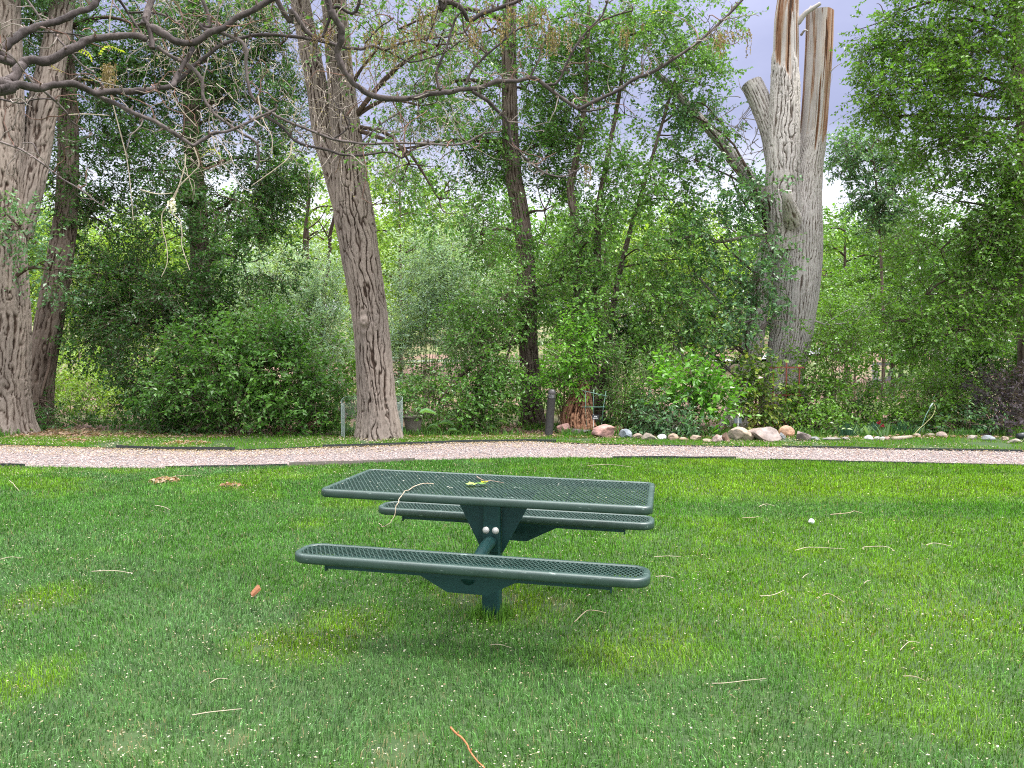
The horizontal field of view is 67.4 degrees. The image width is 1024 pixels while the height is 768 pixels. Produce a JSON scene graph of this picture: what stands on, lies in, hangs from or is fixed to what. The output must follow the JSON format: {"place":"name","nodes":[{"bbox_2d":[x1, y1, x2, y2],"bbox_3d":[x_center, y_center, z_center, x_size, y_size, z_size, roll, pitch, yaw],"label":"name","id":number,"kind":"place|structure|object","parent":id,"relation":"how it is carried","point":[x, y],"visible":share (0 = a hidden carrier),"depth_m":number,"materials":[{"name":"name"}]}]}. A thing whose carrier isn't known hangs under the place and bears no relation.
{"place":"outdoors","nodes":[
{"label":"outdoors","id":0,"kind":"place"},
{"bbox_2d":[0,307,1014,468],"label":"ground","id":1,"kind":"structure","parent":0,"point":[444,372],"depth_m":35.18,"materials":[{"name":"green plant"}]},
{"bbox_2d":[0,0,112,434],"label":"cottonwood tree","id":2,"kind":"object","parent":1,"relation":"on","point":[22,188],"visible":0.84,"depth_m":14.78,"materials":[{"name":"brown plant"}]},
{"bbox_2d":[27,180,99,340],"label":"background tree","id":3,"kind":"object","parent":1,"relation":"on","point":[31,271],"visible":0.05,"depth_m":32.69,"materials":[{"name":"green plant"}]},
{"bbox_2d":[28,218,128,358],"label":"background tree","id":4,"kind":"object","parent":1,"relation":"on","point":[70,290],"visible":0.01,"depth_m":57.51,"materials":[{"name":"green plant"}]},
{"bbox_2d":[33,394,143,429],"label":"shrub","id":5,"kind":"object","parent":1,"relation":"on","point":[90,416],"visible":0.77,"depth_m":15.87,"materials":[{"name":"green plant"}]},
{"bbox_2d":[54,350,128,418],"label":"green shrub","id":6,"kind":"object","parent":1,"relation":"on","point":[78,397],"visible":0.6,"depth_m":20.03,"materials":[{"name":"green plant"}]},
{"bbox_2d":[29,191,189,382],"bbox_3d":[-15.364,-3.500,29.883,6.452,7.714,5.618,0,2,-13],"label":"background tree","id":7,"kind":"object","parent":1,"relation":"on","point":[172,247],"visible":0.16,"depth_m":29.10,"materials":[{"name":"green plant"}]},
{"bbox_2d":[55,340,187,408],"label":"green shrub","id":8,"kind":"object","parent":1,"relation":"on","point":[58,388],"visible":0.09,"depth_m":22.85,"materials":[{"name":"green plant"}]},
{"bbox_2d":[21,0,234,430],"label":"cottonwood tree","id":9,"kind":"object","parent":1,"relation":"on","point":[68,210],"visible":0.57,"depth_m":16.54,"materials":[{"name":"green plant"}]},
{"bbox_2d":[81,225,230,357],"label":"background tree","id":10,"kind":"object","parent":1,"relation":"on","point":[144,286],"visible":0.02,"depth_m":54.30,"materials":[{"name":"green plant"}]},
{"bbox_2d":[93,355,239,436],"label":"shrub","id":11,"kind":"object","parent":1,"relation":"on","point":[164,423],"visible":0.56,"depth_m":14.94,"materials":[{"name":"green plant"}]},
{"bbox_2d":[116,445,234,450],"bbox_3d":[-5.412,1.057,12.281,2.056,0.124,0.076,0,2,8],"label":"path edging","id":12,"kind":"object","parent":1,"relation":"on","point":[181,448],"visible":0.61,"depth_m":12.24,"materials":[{"name":"metal"}]},
{"bbox_2d":[32,0,327,429],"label":"elm tree","id":13,"kind":"object","parent":1,"relation":"on","point":[267,192],"visible":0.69,"depth_m":16.70,"materials":[{"name":"green plant"}]},
{"bbox_2d":[119,180,289,373],"bbox_3d":[-13.396,-4.520,33.976,8.168,9.282,6.539,0,2,0],"label":"background tree","id":14,"kind":"object","parent":1,"relation":"on","point":[228,238],"visible":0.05,"depth_m":33.16,"materials":[{"name":"green plant"}]},
{"bbox_2d":[120,285,356,436],"bbox_3d":[-5.155,-0.498,15.062,4.625,2.999,2.800,0,2,0],"label":"shrub","id":15,"kind":"object","parent":1,"relation":"on","point":[243,379],"visible":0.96,"depth_m":14.62,"materials":[{"name":"green plant"}]},
{"bbox_2d":[183,220,334,357],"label":"background tree","id":16,"kind":"object","parent":1,"relation":"on","point":[253,263],"visible":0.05,"depth_m":50.16,"materials":[{"name":"green plant"}]},
{"bbox_2d":[214,231,355,413],"bbox_3d":[-5.455,-1.556,19.238,4.139,4.786,3.331,0,2,0],"label":"willow shrub","id":17,"kind":"object","parent":1,"relation":"on","point":[320,310],"visible":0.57,"depth_m":19.11,"materials":[{"name":"green plant"}]},
{"bbox_2d":[221,383,356,436],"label":"twiggy shrub","id":18,"kind":"object","parent":1,"relation":"on","point":[327,424],"visible":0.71,"depth_m":14.52,"materials":[{"name":"green plant"}]},
{"bbox_2d":[285,132,330,328],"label":"sapling","id":19,"kind":"object","parent":1,"relation":"on","point":[305,229],"visible":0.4,"depth_m":25.78,"materials":[{"name":"brown plant"}]},
{"bbox_2d":[240,139,378,322],"bbox_3d":[-8.013,-4.744,30.383,5.380,10.115,4.854,-1,2,-19],"label":"background tree","id":20,"kind":"object","parent":1,"relation":"on","point":[308,233],"visible":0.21,"depth_m":30.36,"materials":[{"name":"green plant"}]},
{"bbox_2d":[268,197,388,341],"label":"sapling","id":21,"kind":"object","parent":1,"relation":"on","point":[330,238],"visible":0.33,"depth_m":24.77,"materials":[{"name":"brown plant"}]},
{"bbox_2d":[288,201,413,360],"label":"background tree","id":22,"kind":"object","parent":1,"relation":"on","point":[384,265],"visible":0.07,"depth_m":55.62,"materials":[{"name":"green plant"}]},
{"bbox_2d":[289,458,414,465],"bbox_3d":[-2.216,1.119,10.768,1.750,0.115,0.109,-1,2,-18],"label":"path edging","id":23,"kind":"object","parent":1,"relation":"on","point":[355,462],"visible":0.47,"depth_m":10.68,"materials":[{"name":"black wood"}]},
{"bbox_2d":[341,396,402,436],"bbox_3d":[-2.620,0.609,14.491,1.143,0.754,0.926,0,2,0],"label":"tree guard","id":24,"kind":"object","parent":1,"relation":"on","point":[343,430],"visible":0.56,"depth_m":14.49,"materials":[{"name":"metal"}]},
{"bbox_2d":[317,147,473,380],"bbox_3d":[-5.410,-5.817,36.066,7.388,11.631,6.361,0,2,0],"label":"background tree","id":25,"kind":"object","parent":1,"relation":"on","point":[389,222],"visible":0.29,"depth_m":36.05,"materials":[{"name":"green plant"}]},
{"bbox_2d":[403,415,422,432],"bbox_3d":[-1.921,0.791,14.894,0.388,0.358,0.388,0,2,0],"label":"plant pot","id":26,"kind":"object","parent":1,"relation":"on","point":[411,424],"visible":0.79,"depth_m":14.75,"materials":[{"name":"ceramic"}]},
{"bbox_2d":[292,311,574,411],"bbox_3d":[-2.104,-0.821,20.887,7.870,3.204,3.482,1,2,13],"label":"green shrub","id":27,"kind":"object","parent":1,"relation":"on","point":[351,364],"visible":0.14,"depth_m":20.60,"materials":[{"name":"green plant"}]},
{"bbox_2d":[322,439,555,447],"bbox_3d":[-1.190,1.029,13.083,3.953,0.119,0.241,0,2,-12],"label":"path edging","id":28,"kind":"object","parent":1,"relation":"on","point":[424,442],"visible":0.52,"depth_m":13.10,"materials":[{"name":"metal"}]},
{"bbox_2d":[381,202,515,415],"bbox_3d":[-1.763,-1.926,19.512,3.997,5.504,3.407,0,2,0],"label":"willow shrub","id":29,"kind":"object","parent":1,"relation":"on","point":[445,278],"visible":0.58,"depth_m":19.24,"materials":[{"name":"green plant"}]},
{"bbox_2d":[383,174,535,366],"bbox_3d":[-3.018,-5.462,39.996,8.559,10.421,6.620,0,2,0],"label":"background tree","id":30,"kind":"object","parent":1,"relation":"on","point":[502,208],"visible":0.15,"depth_m":39.18,"materials":[{"name":"green plant"}]},
{"bbox_2d":[413,407,507,433],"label":"burdock plant","id":31,"kind":"object","parent":1,"relation":"on","point":[427,410],"visible":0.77,"depth_m":14.60,"materials":[{"name":"green plant"}]},
{"bbox_2d":[395,304,540,433],"bbox_3d":[-0.924,-0.311,15.148,3.055,2.648,2.272,0,2,0],"label":"green shrub","id":32,"kind":"object","parent":1,"relation":"on","point":[485,397],"visible":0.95,"depth_m":14.93,"materials":[{"name":"green plant"}]},
{"bbox_2d":[349,0,603,431],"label":"elm tree","id":33,"kind":"object","parent":1,"relation":"on","point":[525,293],"visible":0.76,"depth_m":16.56,"materials":[{"name":"green plant"}]},
{"bbox_2d":[6,423,1014,438],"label":"leaf litter","id":34,"kind":"object","parent":1,"relation":"on","point":[51,430],"visible":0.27,"depth_m":14.50,"materials":[{"name":"brown plant"}]},
{"bbox_2d":[0,379,1023,436],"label":"undergrowth","id":35,"kind":"object","parent":1,"relation":"on","point":[429,432],"visible":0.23,"depth_m":15.44,"materials":[{"name":"green plant"}]},
{"bbox_2d":[29,193,1009,328],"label":"wood","id":36,"kind":"object","parent":1,"relation":"on","point":[722,233],"visible":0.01,"depth_m":72.01,"materials":[{"name":"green plant"}]},
{"bbox_2d":[545,389,555,435],"bbox_3d":[0.716,0.565,14.384,0.225,0.948,0.171,0,2,0],"label":"bollard light","id":37,"kind":"object","parent":1,"relation":"on","point":[550,410],"visible":0.95,"depth_m":14.32,"materials":[{"name":"grey metal"}]},
{"bbox_2d":[483,211,627,358],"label":"background tree","id":38,"kind":"object","parent":1,"relation":"on","point":[550,324],"visible":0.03,"depth_m":54.72,"materials":[{"name":"green plant"}]},
{"bbox_2d":[518,300,615,424],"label":"bright shrub","id":39,"kind":"object","parent":1,"relation":"on","point":[568,367],"visible":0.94,"depth_m":15.00,"materials":[{"name":"green plant"}]},
{"bbox_2d":[560,379,596,429],"bbox_3d":[1.302,0.467,15.140,0.780,1.190,0.755,0,2,0],"label":"rotten stump","id":40,"kind":"object","parent":1,"relation":"on","point":[579,418],"visible":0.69,"depth_m":14.96,"materials":[{"name":"brown wood"}]},
{"bbox_2d":[582,390,605,426],"bbox_3d":[1.585,0.466,14.722,0.491,0.721,0.024,0,2,0],"label":"wire trellis","id":41,"kind":"object","parent":1,"relation":"on","point":[593,403],"visible":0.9,"depth_m":14.72,"materials":[{"name":"grey metal"}]},
{"bbox_2d":[513,189,675,341],"bbox_3d":[4.155,-5.109,38.010,8.256,9.989,6.034,0,2,0],"label":"background tree","id":42,"kind":"object","parent":1,"relation":"on","point":[559,224],"visible":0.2,"depth_m":37.61,"materials":[{"name":"green plant"}]},
{"bbox_2d":[588,335,663,429],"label":"shrub","id":43,"kind":"object","parent":1,"relation":"on","point":[625,413],"visible":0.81,"depth_m":15.16,"materials":[{"name":"green plant"}]},
{"bbox_2d":[573,290,685,428],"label":"green shrub","id":44,"kind":"object","parent":1,"relation":"on","point":[624,322],"visible":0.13,"depth_m":17.19,"materials":[{"name":"green plant"}]},
{"bbox_2d":[515,0,768,425],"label":"poplar tree","id":45,"kind":"object","parent":1,"relation":"on","point":[706,61],"visible":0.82,"depth_m":16.19,"materials":[{"name":"green plant"}]},
{"bbox_2d":[607,319,697,406],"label":"green shrub","id":46,"kind":"object","parent":1,"relation":"on","point":[674,357],"visible":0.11,"depth_m":21.65,"materials":[{"name":"green plant"}]},
{"bbox_2d":[588,226,720,346],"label":"background tree","id":47,"kind":"object","parent":1,"relation":"on","point":[618,302],"visible":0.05,"depth_m":56.91,"materials":[{"name":"green plant"}]},
{"bbox_2d":[558,442,779,447],"bbox_3d":[2.596,1.055,12.889,3.671,0.082,0.121,0,2,9],"label":"path edging","id":48,"kind":"object","parent":1,"relation":"on","point":[665,445],"visible":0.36,"depth_m":12.84,"materials":[{"name":"metal"}]},
{"bbox_2d":[619,381,721,437],"bbox_3d":[2.903,0.477,14.463,2.055,1.145,1.359,1,2,14],"label":"honeysuckle","id":49,"kind":"object","parent":1,"relation":"on","point":[668,417],"visible":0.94,"depth_m":14.33,"materials":[{"name":"green plant"}]},
{"bbox_2d":[615,200,746,377],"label":"background tree","id":50,"kind":"object","parent":1,"relation":"on","point":[685,264],"visible":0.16,"depth_m":35.29,"materials":[{"name":"green plant"}]},
{"bbox_2d":[638,344,761,432],"bbox_3d":[3.605,0.104,14.705,2.304,1.824,1.911,0,2,0],"label":"dogwood","id":51,"kind":"object","parent":1,"relation":"on","point":[713,395],"visible":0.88,"depth_m":14.64,"materials":[{"name":"green plant"}]},
{"bbox_2d":[676,199,771,356],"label":"background tree","id":52,"kind":"object","parent":1,"relation":"on","point":[738,232],"visible":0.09,"depth_m":41.35,"materials":[{"name":"green plant"}]},
{"bbox_2d":[646,0,867,427],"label":"dead tree","id":53,"kind":"object","parent":1,"relation":"on","point":[786,199],"visible":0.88,"depth_m":16.34,"materials":[{"name":"grey plant"}]},
{"bbox_2d":[748,362,803,427],"bbox_3d":[5.317,0.253,15.465,1.114,1.391,0.032,0,2,0],"label":"red trellis","id":54,"kind":"object","parent":1,"relation":"on","point":[786,395],"visible":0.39,"depth_m":15.45,"materials":[{"name":"wood"}]},
{"bbox_2d":[722,334,809,429],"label":"climbing vine","id":55,"kind":"object","parent":54,"relation":"attached to","point":[768,414],"visible":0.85,"depth_m":15.24,"materials":[{"name":"green plant"}]},
{"bbox_2d":[778,425,794,436],"bbox_3d":[5.143,0.902,14.381,0.307,0.261,0.250,0,2,0],"label":"rock","id":56,"kind":"object","parent":1,"relation":"on","point":[785,430],"visible":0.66,"depth_m":14.29,"materials":[{"name":"stone"}]},
{"bbox_2d":[748,215,892,331],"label":"background tree","id":57,"kind":"object","parent":1,"relation":"on","point":[836,255],"visible":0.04,"depth_m":58.14,"materials":[{"name":"green plant"}]},
{"bbox_2d":[771,297,895,435],"bbox_3d":[6.549,-0.399,15.609,3.137,2.790,2.140,-2,3,-38],"label":"green shrub","id":58,"kind":"object","parent":1,"relation":"on","point":[806,413],"visible":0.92,"depth_m":15.48,"materials":[{"name":"green plant"}]},
{"bbox_2d":[835,423,859,436],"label":"iris plant","id":59,"kind":"object","parent":1,"relation":"on","point":[846,432],"visible":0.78,"depth_m":14.30,"materials":[{"name":"green plant"}]},
{"bbox_2d":[811,277,907,414],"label":"green shrub","id":60,"kind":"object","parent":1,"relation":"on","point":[832,307],"visible":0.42,"depth_m":19.17,"materials":[{"name":"green plant"}]},
{"bbox_2d":[852,426,871,435],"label":"iris plant","id":61,"kind":"object","parent":1,"relation":"on","point":[868,432],"visible":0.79,"depth_m":14.34,"materials":[{"name":"green plant"}]},
{"bbox_2d":[814,202,915,387],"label":"background tree","id":62,"kind":"object","parent":1,"relation":"on","point":[829,246],"visible":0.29,"depth_m":29.51,"materials":[{"name":"green plant"}]},
{"bbox_2d":[832,355,905,425],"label":"green shrub","id":63,"kind":"object","parent":1,"relation":"on","point":[859,402],"visible":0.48,"depth_m":16.22,"materials":[{"name":"green plant"}]},
{"bbox_2d":[788,395,959,433],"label":"shrub","id":64,"kind":"object","parent":1,"relation":"on","point":[875,418],"visible":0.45,"depth_m":15.03,"materials":[{"name":"green plant"}]},
{"bbox_2d":[867,421,890,436],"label":"iris plant","id":65,"kind":"object","parent":1,"relation":"on","point":[885,430],"visible":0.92,"depth_m":14.14,"materials":[{"name":"green plant"}]},
{"bbox_2d":[871,362,890,380],"bbox_3d":[16.469,-0.551,34.049,1.050,0.815,0.450,0,2,0],"label":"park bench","id":66,"kind":"object","parent":1,"relation":"on","point":[888,377],"visible":0.32,"depth_m":34.02,"materials":[{"name":"grey"}]},
{"bbox_2d":[823,122,944,399],"bbox_3d":[11.353,-3.766,23.937,4.405,9.012,2.794,-1,2,-18],"label":"poplar tree","id":67,"kind":"object","parent":1,"relation":"on","point":[888,197],"visible":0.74,"depth_m":23.58,"materials":[{"name":"green plant"}]},
{"bbox_2d":[809,252,958,395],"bbox_3d":[12.445,-2.022,26.393,4.925,5.180,3.333,0,2,0],"label":"green shrub","id":68,"kind":"object","parent":1,"relation":"on","point":[836,276],"visible":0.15,"depth_m":26.50,"materials":[{"name":"green plant"}]},
{"bbox_2d":[857,315,921,400],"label":"tree","id":69,"kind":"object","parent":1,"relation":"on","point":[890,352],"visible":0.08,"depth_m":23.95,"materials":[{"name":"green plant"}]},
{"bbox_2d":[771,458,1023,465],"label":"path edging","id":70,"kind":"object","parent":1,"relation":"on","point":[894,462],"visible":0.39,"depth_m":10.81,"materials":[{"name":"metal"}]},
{"bbox_2d":[822,200,977,381],"bbox_3d":[16.863,-3.901,33.242,7.385,7.915,5.310,-2,3,-35],"label":"background tree","id":71,"kind":"object","parent":1,"relation":"on","point":[854,247],"visible":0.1,"depth_m":32.28,"materials":[{"name":"green plant"}]},
{"bbox_2d":[782,445,1023,451],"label":"path edging","id":72,"kind":"object","parent":1,"relation":"on","point":[930,449],"visible":0.46,"depth_m":12.30,"materials":[{"name":"metal"}]},
{"bbox_2d":[886,420,920,434],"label":"iris plant","id":73,"kind":"object","parent":1,"relation":"on","point":[899,426],"visible":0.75,"depth_m":14.49,"materials":[{"name":"green plant"}]},
{"bbox_2d":[829,0,1023,428],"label":"poplar tree","id":74,"kind":"object","parent":1,"relation":"on","point":[980,246],"visible":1,"depth_m":15.01,"materials":[{"name":"green plant"}]},
{"bbox_2d":[867,352,1005,433],"bbox_3d":[8.620,0.172,15.459,2.694,1.660,2.142,-2,3,-35],"label":"spirea","id":75,"kind":"object","parent":1,"relation":"on","point":[937,387],"visible":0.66,"depth_m":15.39,"materials":[{"name":"green plant"}]},
{"bbox_2d":[875,302,1010,418],"bbox_3d":[9.723,-0.488,17.436,3.354,2.797,2.655,0,2,0],"label":"green shrub","id":76,"kind":"object","parent":1,"relation":"on","point":[901,358],"visible":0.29,"depth_m":17.12,"materials":[{"name":"green plant"}]},
{"bbox_2d":[887,220,1015,325],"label":"background tree","id":77,"kind":"object","parent":1,"relation":"on","point":[907,278],"visible":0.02,"depth_m":59.41,"materials":[{"name":"green plant"}]},
{"bbox_2d":[898,188,1017,367],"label":"background tree","id":78,"kind":"object","parent":1,"relation":"on","point":[939,262],"visible":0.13,"depth_m":29.62,"materials":[{"name":"green plant"}]},
{"bbox_2d":[916,388,1012,433],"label":"shrub","id":79,"kind":"object","parent":1,"relation":"on","point":[969,415],"visible":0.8,"depth_m":14.65,"materials":[{"name":"green plant"}]},
{"bbox_2d":[946,358,1023,436],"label":"smoke bush","id":80,"kind":"object","parent":1,"relation":"on","point":[1005,393],"visible":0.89,"depth_m":14.68,"materials":[{"name":"purple plant"}]},
{"bbox_2d":[949,312,1020,428],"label":"green shrub","id":81,"kind":"object","parent":1,"relation":"on","point":[994,355],"visible":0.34,"depth_m":16.22,"materials":[{"name":"green plant"}]},
{"bbox_2d":[974,155,1016,347],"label":"background tree","id":82,"kind":"object","parent":1,"relation":"on","point":[1008,263],"visible":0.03,"depth_m":29.43,"materials":[{"name":"green plant"}]},
{"bbox_2d":[0,455,1023,767],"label":"lawn","id":83,"kind":"structure","parent":0,"point":[238,734],"depth_m":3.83,"materials":[{"name":"plant"}]},
{"bbox_2d":[148,476,179,482],"bbox_3d":[-4.193,1.150,9.271,0.385,0.074,0.296,0,2,0],"label":"leaf heap","id":84,"kind":"object","parent":83,"relation":"on","point":[157,479],"visible":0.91,"depth_m":9.23,"materials":[{"name":"brown plant"}]},
{"bbox_2d":[0,0,757,276],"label":"locust tree","id":85,"kind":"object","parent":83,"relation":"on","point":[11,83],"visible":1,"depth_m":4.44,"materials":[{"name":"brown plant"}]},
{"bbox_2d":[450,726,484,767],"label":"lawn twig","id":86,"kind":"object","parent":83,"relation":"on","point":[458,735],"visible":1,"depth_m":2.95,"materials":[{"name":"beige wood"}]},
{"bbox_2d":[295,469,654,619],"bbox_3d":[-0.113,1.051,4.476,1.830,0.928,1.435,1,3,11],"label":"picnic table","id":87,"kind":"object","parent":83,"relation":"on","point":[498,518],"visible":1,"depth_m":4.17,"materials":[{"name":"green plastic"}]},
{"bbox_2d":[468,596,521,624],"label":"uncut grass","id":88,"kind":"structure","parent":83,"relation":"on","point":[501,614],"depth_m":4.43,"materials":[{"name":"green plant"}]},
{"bbox_2d":[0,442,1023,467],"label":"gravel path","id":89,"kind":"structure","parent":0,"point":[346,459],"depth_m":11.77,"materials":[{"name":"beige gravel"}]},
{"bbox_2d":[0,444,114,448],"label":"path edging","id":90,"kind":"object","parent":89,"relation":"on","point":[54,446],"visible":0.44,"depth_m":12.66,"materials":[{"name":"metal"}]},
{"bbox_2d":[166,464,287,468],"bbox_3d":[-3.872,1.143,10.418,1.601,0.094,0.041,0,2,-7],"label":"path edging","id":91,"kind":"object","parent":89,"relation":"on","point":[203,466],"visible":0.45,"depth_m":10.40,"materials":[{"name":"metal"}]},
{"bbox_2d":[237,446,319,450],"bbox_3d":[-3.739,1.069,12.347,1.272,0.096,0.047,-1,2,-18],"label":"path edging","id":92,"kind":"object","parent":89,"relation":"on","point":[309,447],"visible":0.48,"depth_m":12.32,"materials":[{"name":"metal"}]},
{"bbox_2d":[0,433,1023,767],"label":"fallen petals","id":93,"kind":"object","parent":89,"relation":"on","point":[412,581],"visible":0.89,"depth_m":9.42,"materials":[{"name":"white plant"}]},
{"bbox_2d":[612,456,735,458],"bbox_3d":[2.383,1.108,11.300,1.809,0.097,0.043,0,2,1],"label":"path edging","id":94,"kind":"object","parent":89,"relation":"on","point":[697,457],"visible":0.4,"depth_m":11.29,"materials":[{"name":"metal"}]},
{"bbox_2d":[0,432,1023,450],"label":"grass verge","id":95,"kind":"object","parent":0,"point":[982,443],"depth_m":13.41,"materials":[{"name":"plant"}]},
{"bbox_2d":[163,440,210,445],"bbox_3d":[-5.607,1.000,13.224,0.861,0.086,0.625,0,2,0],"label":"leaf heap","id":96,"kind":"object","parent":95,"relation":"on","point":[178,441],"visible":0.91,"depth_m":13.17,"materials":[{"name":"beige plant"}]},
{"bbox_2d":[116,0,502,440],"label":"cottonwood tree","id":97,"kind":"object","parent":95,"relation":"on","point":[377,407],"visible":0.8,"depth_m":13.81,"materials":[{"name":"green plant"}]},
{"bbox_2d":[591,424,614,437],"bbox_3d":[1.694,0.870,14.197,0.342,0.256,0.438,2,3,44],"label":"rock","id":98,"kind":"object","parent":95,"relation":"on","point":[603,430],"visible":0.91,"depth_m":14.09,"materials":[{"name":"stone"}]},
{"bbox_2d":[619,429,631,437],"bbox_3d":[2.075,0.928,14.043,0.241,0.218,0.188,0,2,0],"label":"rock","id":99,"kind":"object","parent":95,"relation":"on","point":[623,433],"visible":0.84,"depth_m":14.00,"materials":[{"name":"stone"}]},
{"bbox_2d":[727,427,754,440],"bbox_3d":[4.115,0.918,13.690,0.439,0.313,0.375,0,2,-12],"label":"rock","id":100,"kind":"object","parent":95,"relation":"on","point":[738,433],"visible":0.81,"depth_m":13.57,"materials":[{"name":"stone"}]},
{"bbox_2d":[748,427,781,441],"bbox_3d":[4.486,0.920,13.657,0.544,0.339,0.525,0,2,0],"label":"rock","id":101,"kind":"object","parent":95,"relation":"on","point":[769,434],"visible":0.81,"depth_m":13.48,"materials":[{"name":"stone"}]},
{"bbox_2d":[796,431,810,440],"bbox_3d":[5.212,0.948,13.731,0.254,0.214,0.220,1,2,17],"label":"rock","id":102,"kind":"object","parent":95,"relation":"on","point":[801,436],"visible":0.87,"depth_m":13.65,"materials":[{"name":"stone"}]},
{"bbox_2d":[21,0,1023,312],"label":"sky","id":103,"kind":"structure","parent":0,"point":[761,27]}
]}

